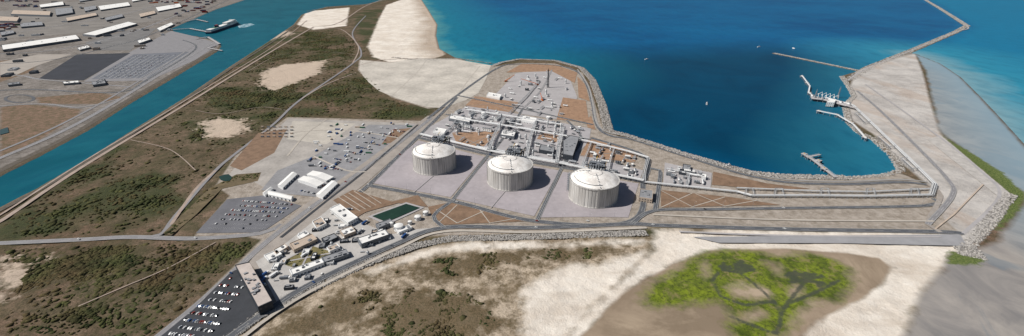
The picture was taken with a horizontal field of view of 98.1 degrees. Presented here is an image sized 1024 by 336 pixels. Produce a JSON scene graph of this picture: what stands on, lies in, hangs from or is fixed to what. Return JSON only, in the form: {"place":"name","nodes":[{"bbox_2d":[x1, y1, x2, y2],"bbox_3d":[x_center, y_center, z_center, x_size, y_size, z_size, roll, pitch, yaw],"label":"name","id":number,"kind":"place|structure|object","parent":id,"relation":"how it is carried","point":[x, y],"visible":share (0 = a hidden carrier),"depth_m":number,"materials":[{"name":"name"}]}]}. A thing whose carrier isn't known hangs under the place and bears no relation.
{"place":"outdoors","nodes":[
{"label":"outdoors","id":0,"kind":"place"},
{"bbox_2d":[2,97,124,107],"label":"road","id":1,"kind":"structure","parent":0,"point":[63,105],"depth_m":1230.34,"materials":[{"name":"asphalt"}]},
{"bbox_2d":[0,40,197,92],"bbox_3d":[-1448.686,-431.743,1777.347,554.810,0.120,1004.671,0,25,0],"label":"road","id":2,"kind":"structure","parent":0,"point":[195,45],"depth_m":1394.90,"materials":[{"name":"asphalt"}]},
{"bbox_2d":[0,40,201,150],"bbox_3d":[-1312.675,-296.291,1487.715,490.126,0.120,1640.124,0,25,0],"label":"road","id":3,"kind":"structure","parent":0,"point":[95,105],"depth_m":1201.37,"materials":[{"name":"asphalt"}]},
{"bbox_2d":[0,1,210,53],"bbox_3d":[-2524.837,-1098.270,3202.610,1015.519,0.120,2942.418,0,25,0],"label":"road","id":4,"kind":"structure","parent":0,"point":[118,36],"depth_m":2424.46,"materials":[{"name":"asphalt"}]},
{"bbox_2d":[0,50,214,172],"bbox_3d":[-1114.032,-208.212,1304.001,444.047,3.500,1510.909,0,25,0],"label":"canal embankment","id":5,"kind":"structure","parent":0,"point":[12,164],"depth_m":1101.21,"materials":[{"name":"stone"}]},
{"bbox_2d":[0,42,214,158],"bbox_3d":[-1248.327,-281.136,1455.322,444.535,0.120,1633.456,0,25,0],"label":"road","id":6,"kind":"structure","parent":0,"point":[84,119],"depth_m":1173.58,"materials":[{"name":"asphalt"}]},
{"bbox_2d":[2,0,227,63],"bbox_3d":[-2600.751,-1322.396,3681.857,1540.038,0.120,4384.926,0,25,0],"label":"road","id":7,"kind":"structure","parent":0,"point":[114,45],"depth_m":2070.41,"materials":[{"name":"asphalt"}]},
{"bbox_2d":[0,223,284,244],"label":"road","id":8,"kind":"structure","parent":0,"point":[129,236],"depth_m":637.92,"materials":[{"name":"asphalt"}]},
{"bbox_2d":[0,26,294,210],"bbox_3d":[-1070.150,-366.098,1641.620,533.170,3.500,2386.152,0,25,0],"label":"canal embankment","id":9,"kind":"structure","parent":0,"point":[57,179],"depth_m":985.08,"materials":[{"name":"stone"}]},
{"bbox_2d":[79,242,215,305],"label":"dirt path","id":10,"kind":"structure","parent":0,"point":[143,278],"depth_m":555.87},
{"bbox_2d":[0,20,306,214],"bbox_3d":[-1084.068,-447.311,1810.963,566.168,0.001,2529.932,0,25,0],"label":"dirt path","id":11,"kind":"structure","parent":0,"point":[123,137],"depth_m":955.70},
{"bbox_2d":[0,27,312,221],"bbox_3d":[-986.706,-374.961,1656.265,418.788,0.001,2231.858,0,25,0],"label":"dirt path","id":12,"kind":"structure","parent":0,"point":[45,190],"depth_m":928.21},
{"bbox_2d":[169,170,216,224],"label":"dirt path","id":13,"kind":"structure","parent":0,"point":[185,203],"depth_m":741.89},
{"bbox_2d":[130,16,365,237],"bbox_3d":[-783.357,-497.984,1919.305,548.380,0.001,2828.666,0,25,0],"label":"dirt path","id":14,"kind":"structure","parent":0,"point":[167,226],"depth_m":904.52,"materials":[{"name":"soil"}]},
{"bbox_2d":[154,118,431,335],"bbox_3d":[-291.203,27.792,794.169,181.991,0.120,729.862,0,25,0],"label":"road","id":15,"kind":"structure","parent":0,"point":[255,251],"depth_m":651.42,"materials":[{"name":"asphalt"}]},
{"bbox_2d":[256,205,428,300],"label":"admin paving","id":16,"kind":"structure","parent":0,"point":[278,285],"depth_m":610.81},
{"bbox_2d":[289,259,324,275],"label":"admin building","id":17,"kind":"structure","parent":16,"relation":"on","point":[308,267],"depth_m":569.03,"materials":[{"name":"white paint"}]},
{"bbox_2d":[285,246,328,267],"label":"garden plot","id":18,"kind":"object","parent":16,"relation":"on","point":[314,249],"visible":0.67,"depth_m":596.40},
{"bbox_2d":[321,233,338,244],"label":"admin building","id":19,"kind":"structure","parent":16,"relation":"on","point":[328,239],"depth_m":629.76,"materials":[{"name":"grey paint"}]},
{"bbox_2d":[340,226,355,238],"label":"admin building","id":20,"kind":"structure","parent":16,"relation":"on","point":[347,232],"depth_m":643.54,"materials":[{"name":"paint"}]},
{"bbox_2d":[280,125,417,237],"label":"road","id":21,"kind":"structure","parent":0,"point":[319,206],"depth_m":770.26,"materials":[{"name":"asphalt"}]},
{"bbox_2d":[292,97,457,240],"bbox_3d":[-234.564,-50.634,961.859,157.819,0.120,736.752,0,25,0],"label":"road","id":22,"kind":"structure","parent":0,"point":[383,170],"depth_m":922.51,"materials":[{"name":"asphalt"}]},
{"bbox_2d":[373,204,419,220],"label":"retention pond","id":23,"kind":"structure","parent":0,"point":[396,212],"depth_m":701.13,"materials":[{"name":"liquid"}]},
{"bbox_2d":[432,200,452,227],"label":"road","id":24,"kind":"structure","parent":0,"point":[436,221],"depth_m":696.71,"materials":[{"name":"asphalt"}]},
{"bbox_2d":[242,227,646,335],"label":"road","id":25,"kind":"structure","parent":0,"point":[308,292],"depth_m":622.19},
{"bbox_2d":[451,155,488,200],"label":"road","id":26,"kind":"structure","parent":0,"point":[458,192],"depth_m":810.62,"materials":[{"name":"asphalt"}]},
{"bbox_2d":[368,137,650,226],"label":"road","id":27,"kind":"structure","parent":0,"point":[642,206],"depth_m":728.99,"materials":[{"name":"asphalt"}]},
{"bbox_2d":[0,0,1023,335],"bbox_3d":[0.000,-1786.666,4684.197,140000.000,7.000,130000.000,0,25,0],"label":"terrain","id":28,"kind":"structure","parent":0,"point":[668,282],"depth_m":645.57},
{"bbox_2d":[0,16,19,22],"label":"warehouse","id":29,"kind":"structure","parent":28,"relation":"on","point":[4,19],"depth_m":2902.50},
{"bbox_2d":[11,10,50,16],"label":"warehouse","id":30,"kind":"structure","parent":28,"relation":"on","point":[30,13],"depth_m":3230.02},
{"bbox_2d":[20,22,43,27],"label":"warehouse","id":31,"kind":"structure","parent":28,"relation":"on","point":[31,24],"depth_m":2697.05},
{"bbox_2d":[0,54,70,75],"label":"concrete yard","id":32,"kind":"structure","parent":28,"relation":"on","point":[32,61],"depth_m":1737.20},
{"bbox_2d":[1,35,79,51],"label":"warehouse","id":33,"kind":"structure","parent":28,"relation":"on","point":[41,42],"depth_m":2102.03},
{"bbox_2d":[40,1,63,8],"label":"warehouse","id":34,"kind":"structure","parent":28,"relation":"on","point":[52,5],"depth_m":3828.89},
{"bbox_2d":[55,7,73,16],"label":"warehouse","id":35,"kind":"structure","parent":28,"relation":"on","point":[63,11],"depth_m":3356.26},
{"bbox_2d":[66,13,97,21],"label":"warehouse","id":36,"kind":"structure","parent":28,"relation":"on","point":[79,17],"depth_m":3034.57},
{"bbox_2d":[39,53,129,79],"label":"car storage yard","id":37,"kind":"structure","parent":28,"relation":"on","point":[81,67],"depth_m":1671.84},
{"bbox_2d":[0,0,210,37],"bbox_3d":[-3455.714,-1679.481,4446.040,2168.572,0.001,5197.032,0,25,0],"label":"yard","id":38,"kind":"structure","parent":28,"relation":"on","point":[54,20],"depth_m":3159.85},
{"bbox_2d":[82,22,136,36],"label":"warehouse","id":39,"kind":"structure","parent":28,"relation":"on","point":[109,30],"depth_m":2497.08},
{"bbox_2d":[98,2,130,10],"bbox_3d":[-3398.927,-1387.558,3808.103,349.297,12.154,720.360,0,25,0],"label":"warehouse","id":40,"kind":"structure","parent":28,"relation":"on","point":[113,6],"depth_m":3740.94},
{"bbox_2d":[85,28,155,49],"bbox_3d":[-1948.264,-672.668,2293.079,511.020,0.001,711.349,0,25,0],"label":"concrete yard","id":41,"kind":"structure","parent":28,"relation":"on","point":[124,39],"depth_m":2213.87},
{"bbox_2d":[92,52,187,78],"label":"car storage yard","id":42,"kind":"structure","parent":28,"relation":"on","point":[145,63],"depth_m":1687.71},
{"bbox_2d":[84,31,217,81],"bbox_3d":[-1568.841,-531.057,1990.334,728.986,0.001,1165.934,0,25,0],"label":"quay apron","id":43,"kind":"object","parent":28,"relation":"on","point":[170,41],"visible":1,"depth_m":2013.17,"materials":[{"name":"concrete"}]},
{"bbox_2d":[155,3,181,11],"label":"warehouse","id":44,"kind":"structure","parent":28,"relation":"on","point":[166,8],"depth_m":3672.03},
{"bbox_2d":[162,270,257,335],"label":"visitor car park","id":45,"kind":"structure","parent":28,"relation":"on","point":[242,307],"depth_m":503.27,"materials":[{"name":"asphalt"}]},
{"bbox_2d":[164,172,260,235],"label":"rough grass plot","id":46,"kind":"object","parent":28,"relation":"on","point":[195,209],"visible":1,"depth_m":748.11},
{"bbox_2d":[196,195,300,232],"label":"car park","id":47,"kind":"structure","parent":28,"relation":"on","point":[228,205],"depth_m":692.61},
{"bbox_2d":[235,262,273,314],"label":"office building","id":48,"kind":"structure","parent":28,"relation":"on","point":[257,291],"depth_m":524.33,"materials":[{"name":"beige concrete"}]},
{"bbox_2d":[230,129,285,169],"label":"brown plot","id":49,"kind":"object","parent":28,"relation":"on","point":[257,148],"visible":1,"depth_m":937.94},
{"bbox_2d":[264,249,282,262],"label":"admin building","id":50,"kind":"structure","parent":28,"relation":"on","point":[272,255],"depth_m":593.49,"materials":[{"name":"white paint"}]},
{"bbox_2d":[268,190,293,201],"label":"warehouse building","id":51,"kind":"structure","parent":28,"relation":"on","point":[281,196],"depth_m":743.60,"materials":[{"name":"white paint"}]},
{"bbox_2d":[278,172,297,189],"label":"warehouse building","id":52,"kind":"structure","parent":28,"relation":"on","point":[283,184],"depth_m":793.76,"materials":[{"name":"white paint"}]},
{"bbox_2d":[3,30,596,335],"bbox_3d":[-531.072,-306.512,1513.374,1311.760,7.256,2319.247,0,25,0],"label":"scrub vegetation","id":53,"kind":"object","parent":28,"relation":"on","point":[80,265],"visible":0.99,"depth_m":600.06,"materials":[{"name":"green plant"}]},
{"bbox_2d":[289,234,317,252],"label":"workshop building","id":54,"kind":"structure","parent":28,"relation":"on","point":[298,245],"depth_m":619.09,"materials":[{"name":"beige paint"}]},
{"bbox_2d":[297,176,323,187],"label":"warehouse building","id":55,"kind":"structure","parent":28,"relation":"on","point":[311,182],"depth_m":789.64,"materials":[{"name":"white paint"}]},
{"bbox_2d":[312,217,326,230],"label":"admin building","id":56,"kind":"structure","parent":28,"relation":"on","point":[319,223],"depth_m":662.62,"materials":[{"name":"white paint"}]},
{"bbox_2d":[307,171,332,182],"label":"warehouse building","id":57,"kind":"structure","parent":28,"relation":"on","point":[322,177],"depth_m":809.87,"materials":[{"name":"white paint"}]},
{"bbox_2d":[287,121,355,143],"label":"laydown yard","id":58,"kind":"structure","parent":28,"relation":"on","point":[321,134],"depth_m":1036.61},
{"bbox_2d":[229,118,416,193],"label":"laydown yard","id":59,"kind":"structure","parent":28,"relation":"on","point":[268,167],"depth_m":928.19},
{"bbox_2d":[316,180,337,198],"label":"warehouse building","id":60,"kind":"structure","parent":28,"relation":"on","point":[327,189],"depth_m":763.41,"materials":[{"name":"white paint"}]},
{"bbox_2d":[321,249,349,265],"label":"admin building","id":61,"kind":"structure","parent":28,"relation":"on","point":[340,255],"depth_m":589.93,"materials":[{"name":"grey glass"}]},
{"bbox_2d":[262,125,413,196],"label":"laydown yard","id":62,"kind":"structure","parent":28,"relation":"on","point":[300,169],"depth_m":882.04,"materials":[{"name":"stone"}]},
{"bbox_2d":[382,128,409,143],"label":"brown plot","id":63,"kind":"object","parent":62,"relation":"on","point":[395,133],"visible":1,"depth_m":1018.74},
{"bbox_2d":[250,116,435,272],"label":"access corridor","id":64,"kind":"object","parent":28,"relation":"on","point":[357,183],"visible":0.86,"depth_m":767.50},
{"bbox_2d":[330,203,358,225],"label":"workshop building","id":65,"kind":"structure","parent":28,"relation":"on","point":[339,211],"depth_m":683.43,"materials":[{"name":"white paint"}]},
{"bbox_2d":[357,229,388,248],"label":"warehouse building","id":66,"kind":"structure","parent":28,"relation":"on","point":[374,238],"depth_m":626.72,"materials":[{"name":"white paint"}]},
{"bbox_2d":[333,190,427,216],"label":"brown plot","id":67,"kind":"object","parent":28,"relation":"on","point":[416,200],"visible":0.93,"depth_m":734.82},
{"bbox_2d":[368,202,423,221],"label":"retention pond rim","id":68,"kind":"object","parent":67,"relation":"on","point":[393,220],"visible":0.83,"depth_m":701.31,"materials":[{"name":"concrete"}]},
{"bbox_2d":[376,219,392,229],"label":"pump house","id":69,"kind":"structure","parent":28,"relation":"on","point":[384,224],"depth_m":661.59,"materials":[{"name":"paint"}]},
{"bbox_2d":[359,59,490,107],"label":"compacted yard","id":70,"kind":"structure","parent":28,"relation":"on","point":[452,71],"depth_m":1501.70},
{"bbox_2d":[374,141,483,196],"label":"tank pad","id":71,"kind":"object","parent":28,"relation":"on","point":[399,172],"visible":0.75,"depth_m":820.66,"materials":[{"name":"concrete"}]},
{"bbox_2d":[411,132,456,175],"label":"lng storage tank","id":72,"kind":"object","parent":71,"relation":"on","point":[435,156],"visible":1,"depth_m":825.95,"materials":[{"name":"concrete"}]},
{"bbox_2d":[449,114,471,124],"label":"substation building","id":73,"kind":"structure","parent":28,"relation":"on","point":[453,118],"depth_m":1100.62,"materials":[{"name":"white paint"}]},
{"bbox_2d":[428,203,521,224],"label":"brown plot","id":74,"kind":"object","parent":28,"relation":"on","point":[458,213],"visible":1,"depth_m":692.16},
{"bbox_2d":[465,96,519,111],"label":"gravel plot","id":75,"kind":"object","parent":28,"relation":"on","point":[476,103],"visible":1,"depth_m":1230.31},
{"bbox_2d":[456,158,557,215],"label":"tank pad","id":76,"kind":"object","parent":28,"relation":"on","point":[480,190],"visible":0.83,"depth_m":760.81,"materials":[{"name":"concrete"}]},
{"bbox_2d":[487,144,532,191],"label":"lng storage tank","id":77,"kind":"object","parent":76,"relation":"on","point":[511,170],"visible":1,"depth_m":769.91,"materials":[{"name":"concrete"}]},
{"bbox_2d":[500,130,515,139],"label":"control building","id":78,"kind":"structure","parent":28,"relation":"on","point":[510,135],"depth_m":997.35,"materials":[{"name":"white"}]},
{"bbox_2d":[525,121,536,156],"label":"pipe rack","id":79,"kind":"object","parent":28,"relation":"on","point":[533,131],"visible":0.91,"depth_m":973.50,"materials":[{"name":"metal"}]},
{"bbox_2d":[563,135,578,159],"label":"compressor building","id":80,"kind":"structure","parent":28,"relation":"on","point":[570,143],"depth_m":922.53,"materials":[{"name":"grey metal"}]},
{"bbox_2d":[541,172,638,216],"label":"tank pad","id":81,"kind":"object","parent":28,"relation":"on","point":[560,203],"visible":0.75,"depth_m":723.56,"materials":[{"name":"concrete"}]},
{"bbox_2d":[567,156,619,208],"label":"lng storage tank","id":82,"kind":"object","parent":81,"relation":"on","point":[595,184],"visible":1,"depth_m":717.28,"materials":[{"name":"concrete"}]},
{"bbox_2d":[567,136,648,157],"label":"pipe rack","id":83,"kind":"object","parent":28,"relation":"on","point":[623,150],"visible":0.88,"depth_m":930.53,"materials":[{"name":"metal"}]},
{"bbox_2d":[223,0,1017,335],"bbox_3d":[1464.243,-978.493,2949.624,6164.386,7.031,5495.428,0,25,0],"label":"rock revetment","id":84,"kind":"object","parent":28,"relation":"on","point":[607,126],"visible":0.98,"depth_m":723.65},
{"bbox_2d":[638,189,652,203],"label":"substation building","id":85,"kind":"structure","parent":28,"relation":"on","point":[646,195],"depth_m":736.42,"materials":[{"name":"beige concrete"}]},
{"bbox_2d":[643,181,932,198],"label":"pipe rack","id":86,"kind":"object","parent":28,"relation":"on","point":[826,195],"visible":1,"depth_m":748.46,"materials":[{"name":"metal"}]},
{"bbox_2d":[736,187,934,193],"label":"pipe rack","id":87,"kind":"object","parent":28,"relation":"on","point":[798,190],"visible":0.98,"depth_m":763.76,"materials":[{"name":"metal"}]},
{"bbox_2d":[823,97,937,195],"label":"pipe rack","id":88,"kind":"object","parent":28,"relation":"on","point":[934,183],"visible":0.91,"depth_m":910.70,"materials":[{"name":"metal"}]},
{"bbox_2d":[935,184,983,228],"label":"sea wall","id":89,"kind":"structure","parent":28,"relation":"on","point":[959,208],"depth_m":712.60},
{"bbox_2d":[0,0,1023,206],"bbox_3d":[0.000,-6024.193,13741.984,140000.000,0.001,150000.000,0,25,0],"label":"sea water","id":90,"kind":"structure","parent":0,"point":[758,111],"depth_m":1857.21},
{"bbox_2d":[205,19,238,33],"bbox_3d":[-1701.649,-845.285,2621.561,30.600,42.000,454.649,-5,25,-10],"label":"ferry","id":91,"kind":"object","parent":90,"relation":"on","point":[225,25],"visible":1,"depth_m":2584.34,"materials":[{"name":"white paint"}]},
{"bbox_2d":[816,110,866,140],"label":"jetty walkway","id":92,"kind":"structure","parent":90,"relation":"in","point":[856,128],"depth_m":1078.70,"materials":[{"name":"white paint"}]},
{"bbox_2d":[456,95,592,124],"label":"road","id":93,"kind":"structure","parent":0,"point":[527,110],"depth_m":1180.03,"materials":[{"name":"asphalt"}]},
{"bbox_2d":[419,137,640,181],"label":"road","id":94,"kind":"structure","parent":0,"point":[539,163],"depth_m":872.52,"materials":[{"name":"asphalt"}]},
{"bbox_2d":[422,106,642,181],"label":"process paving","id":95,"kind":"structure","parent":0,"point":[505,143],"depth_m":1012.62,"materials":[{"name":"concrete"}]},
{"bbox_2d":[452,131,497,146],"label":"gravel plot","id":96,"kind":"object","parent":95,"relation":"on","point":[474,136],"visible":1,"depth_m":1001.12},
{"bbox_2d":[457,117,567,136],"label":"pipe rack","id":97,"kind":"object","parent":95,"relation":"on","point":[527,129],"visible":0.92,"depth_m":1042.86,"materials":[{"name":"metal"}]},
{"bbox_2d":[466,109,563,126],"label":"pipe rack","id":98,"kind":"object","parent":95,"relation":"on","point":[516,117],"visible":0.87,"depth_m":1112.85,"materials":[{"name":"metal"}]},
{"bbox_2d":[420,133,643,180],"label":"pipe rack","id":99,"kind":"object","parent":95,"relation":"on","point":[532,158],"visible":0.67,"depth_m":877.37,"materials":[{"name":"metal"}]},
{"bbox_2d":[539,144,554,153],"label":"compressor shelter","id":100,"kind":"object","parent":95,"relation":"on","point":[544,149],"visible":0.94,"depth_m":918.26,"materials":[{"name":"white metal"}]},
{"bbox_2d":[496,71,576,118],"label":"process paving","id":101,"kind":"structure","parent":0,"point":[557,92],"depth_m":1342.04,"materials":[{"name":"concrete"}]},
{"bbox_2d":[508,64,576,82],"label":"gravel plot","id":102,"kind":"object","parent":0,"point":[570,75],"visible":1,"depth_m":1624.63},
{"bbox_2d":[535,168,562,220],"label":"road","id":103,"kind":"structure","parent":0,"point":[543,206],"depth_m":753.76,"materials":[{"name":"asphalt"}]},
{"bbox_2d":[557,97,587,121],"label":"gravel plot","id":104,"kind":"object","parent":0,"point":[575,109],"visible":1,"depth_m":1181.14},
{"bbox_2d":[577,77,589,100],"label":"gravel plot","id":105,"kind":"object","parent":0,"point":[582,92],"visible":1,"depth_m":1357.33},
{"bbox_2d":[226,222,964,335],"bbox_3d":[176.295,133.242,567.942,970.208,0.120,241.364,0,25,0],"label":"road","id":106,"kind":"structure","parent":0,"point":[258,316],"depth_m":658.11,"materials":[{"name":"asphalt"}]},
{"bbox_2d":[580,139,637,161],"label":"gravel plot","id":107,"kind":"object","parent":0,"point":[608,151],"visible":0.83,"depth_m":922.97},
{"bbox_2d":[648,167,661,209],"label":"road","id":108,"kind":"structure","parent":0,"point":[657,196],"depth_m":772.87,"materials":[{"name":"asphalt"}]},
{"bbox_2d":[426,63,926,184],"bbox_3d":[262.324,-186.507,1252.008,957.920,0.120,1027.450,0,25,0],"label":"road","id":109,"kind":"structure","parent":0,"point":[605,133],"depth_m":880.90,"materials":[{"name":"asphalt"}]},
{"bbox_2d":[577,69,926,181],"bbox_3d":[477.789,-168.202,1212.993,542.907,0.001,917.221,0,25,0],"label":"crest wall","id":110,"kind":"structure","parent":109,"relation":"on","point":[726,166],"depth_m":845.18,"materials":[{"name":"concrete"}]},
{"bbox_2d":[663,163,711,187],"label":"process paving","id":111,"kind":"structure","parent":0,"point":[707,181],"depth_m":812.69,"materials":[{"name":"concrete"}]},
{"bbox_2d":[661,190,777,206],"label":"brown plot","id":112,"kind":"object","parent":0,"point":[693,199],"visible":1,"depth_m":738.28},
{"bbox_2d":[712,172,808,189],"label":"brown plot","id":113,"kind":"object","parent":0,"point":[721,179],"visible":1,"depth_m":794.50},
{"bbox_2d":[631,198,939,223],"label":"road","id":114,"kind":"structure","parent":0,"point":[638,217],"depth_m":713.83,"materials":[{"name":"asphalt"}]},
{"bbox_2d":[653,214,934,221],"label":"dirt path","id":115,"kind":"structure","parent":0,"point":[796,219],"depth_m":683.41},
{"bbox_2d":[679,231,940,236],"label":"dirt path","id":116,"kind":"structure","parent":0,"point":[805,235],"depth_m":643.69,"materials":[{"name":"soil"}]},
{"bbox_2d":[696,234,966,245],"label":"concrete apron","id":117,"kind":"object","parent":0,"point":[951,239],"visible":1,"depth_m":634.91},
{"bbox_2d":[855,90,956,224],"bbox_3d":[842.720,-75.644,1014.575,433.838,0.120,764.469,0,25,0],"label":"road","id":118,"kind":"structure","parent":0,"point":[939,211],"depth_m":819.42,"materials":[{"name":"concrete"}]},
{"bbox_2d":[865,84,1001,233],"bbox_3d":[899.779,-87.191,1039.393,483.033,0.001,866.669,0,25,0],"label":"crest path","id":119,"kind":"structure","parent":0,"point":[977,220],"depth_m":793.71,"materials":[{"name":"concrete"}]},
{"bbox_2d":[926,184,942,231],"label":"dirt path","id":120,"kind":"structure","parent":0,"point":[935,207],"depth_m":719.58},
{"bbox_2d":[928,135,1009,246],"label":"rock revetment","id":121,"kind":"object","parent":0,"point":[956,156],"visible":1,"depth_m":843.37,"materials":[{"name":"stone"}]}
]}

